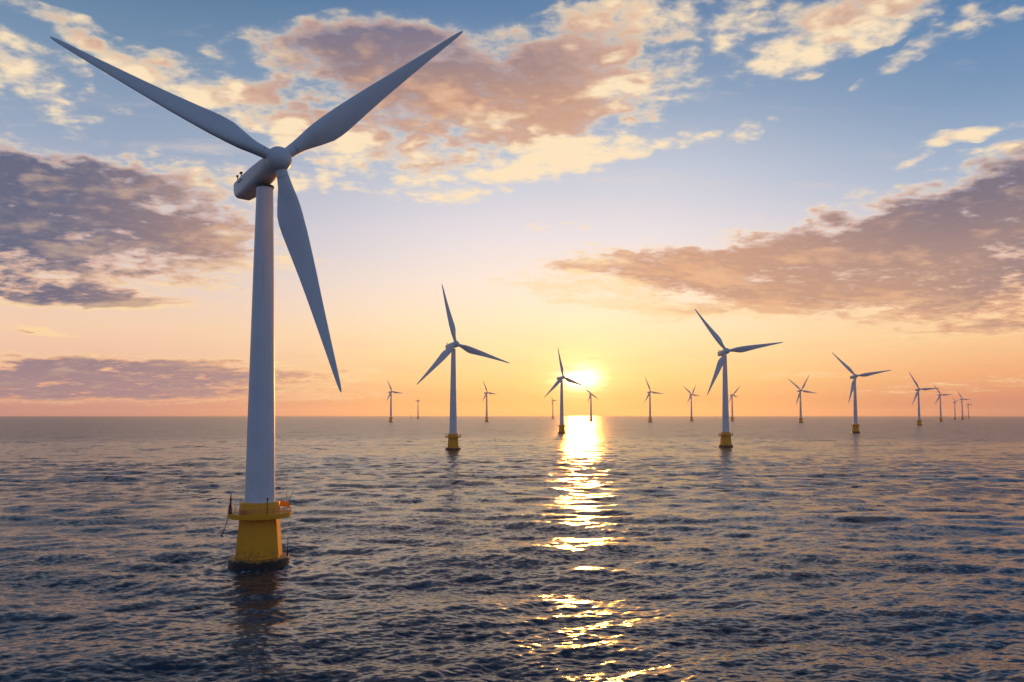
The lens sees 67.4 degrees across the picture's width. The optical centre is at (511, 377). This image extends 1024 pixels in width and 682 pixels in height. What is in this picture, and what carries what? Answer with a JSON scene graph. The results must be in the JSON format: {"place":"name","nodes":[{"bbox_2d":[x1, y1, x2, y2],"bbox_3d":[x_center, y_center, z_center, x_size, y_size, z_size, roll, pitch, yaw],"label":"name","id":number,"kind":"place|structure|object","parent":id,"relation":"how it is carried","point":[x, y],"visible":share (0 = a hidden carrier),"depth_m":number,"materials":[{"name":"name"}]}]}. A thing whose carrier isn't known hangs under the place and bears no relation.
{"place":"outdoors","nodes":[
{"label":"outdoors","id":0,"kind":"place"},
{"bbox_2d":[0,416,1023,681],"bbox_3d":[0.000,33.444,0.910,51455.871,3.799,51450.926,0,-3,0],"label":"sea","id":1,"kind":"structure","parent":0,"point":[672,548],"depth_m":186.10,"materials":[{"name":"liquid"}]},
{"bbox_2d":[50,31,462,570],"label":"wind turbine","id":2,"kind":"object","parent":1,"relation":"in","point":[260,513],"visible":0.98,"depth_m":170.15,"materials":[{"name":"metal"}]},
{"bbox_2d":[386,380,399,421],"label":"wind turbine","id":3,"kind":"object","parent":1,"relation":"in","point":[390,396],"visible":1,"depth_m":3742.34,"materials":[{"name":"metal"}]},
{"bbox_2d":[416,394,419,418],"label":"wind turbine","id":4,"kind":"object","parent":1,"relation":"in","point":[418,408],"visible":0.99,"depth_m":6764.68,"materials":[{"name":"metal"}]},
{"bbox_2d":[417,285,508,449],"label":"wind turbine","id":5,"kind":"object","parent":1,"relation":"in","point":[452,436],"visible":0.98,"depth_m":729.41,"materials":[{"name":"metal"}]},
{"bbox_2d":[482,381,493,421],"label":"wind turbine","id":6,"kind":"object","parent":1,"relation":"in","point":[486,417],"visible":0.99,"depth_m":3955.95,"materials":[{"name":"metal"}]},
{"bbox_2d":[544,349,583,433],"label":"wind turbine","id":7,"kind":"object","parent":1,"relation":"in","point":[561,426],"visible":0.99,"depth_m":1395.88,"materials":[{"name":"metal"}]},
{"bbox_2d":[586,389,597,420],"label":"wind turbine","id":8,"kind":"object","parent":1,"relation":"in","point":[590,398],"visible":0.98,"depth_m":4308.31,"materials":[{"name":"metal"}]},
{"bbox_2d":[645,377,662,421],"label":"wind turbine","id":9,"kind":"object","parent":1,"relation":"in","point":[649,396],"visible":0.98,"depth_m":3656.76,"materials":[{"name":"metal"}]},
{"bbox_2d":[683,385,698,420],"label":"wind turbine","id":10,"kind":"object","parent":1,"relation":"in","point":[691,417],"visible":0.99,"depth_m":4285.72,"materials":[{"name":"metal"}]},
{"bbox_2d":[728,388,738,420],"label":"wind turbine","id":11,"kind":"object","parent":1,"relation":"in","point":[732,417],"visible":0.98,"depth_m":4310.14,"materials":[{"name":"metal"}]},
{"bbox_2d":[695,309,782,446],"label":"wind turbine","id":12,"kind":"object","parent":1,"relation":"in","point":[725,435],"visible":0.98,"depth_m":799.65,"materials":[{"name":"metal"}]},
{"bbox_2d":[790,376,813,422],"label":"wind turbine","id":13,"kind":"object","parent":1,"relation":"in","point":[800,418],"visible":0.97,"depth_m":3338.55,"materials":[{"name":"metal"}]},
{"bbox_2d":[833,353,890,432],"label":"wind turbine","id":14,"kind":"object","parent":1,"relation":"in","point":[855,425],"visible":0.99,"depth_m":1449.42,"materials":[{"name":"metal"}]},
{"bbox_2d":[909,372,938,424],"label":"wind turbine","id":15,"kind":"object","parent":1,"relation":"in","point":[919,418],"visible":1,"depth_m":2493.61,"materials":[{"name":"metal"}]},
{"bbox_2d":[934,385,951,420],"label":"wind turbine","id":16,"kind":"object","parent":1,"relation":"in","point":[940,417],"visible":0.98,"depth_m":4042.60,"materials":[{"name":"metal"}]},
{"bbox_2d":[952,397,957,419],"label":"wind turbine","id":17,"kind":"object","parent":1,"relation":"in","point":[954,409],"visible":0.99,"depth_m":5647.99,"materials":[{"name":"metal"}]},
{"bbox_2d":[958,392,970,419],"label":"wind turbine","id":18,"kind":"object","parent":1,"relation":"in","point":[962,417],"visible":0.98,"depth_m":5440.42,"materials":[{"name":"metal"}]},
{"bbox_2d":[0,0,1023,415],"label":"sky","id":19,"kind":"structure","parent":0,"point":[580,179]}
]}

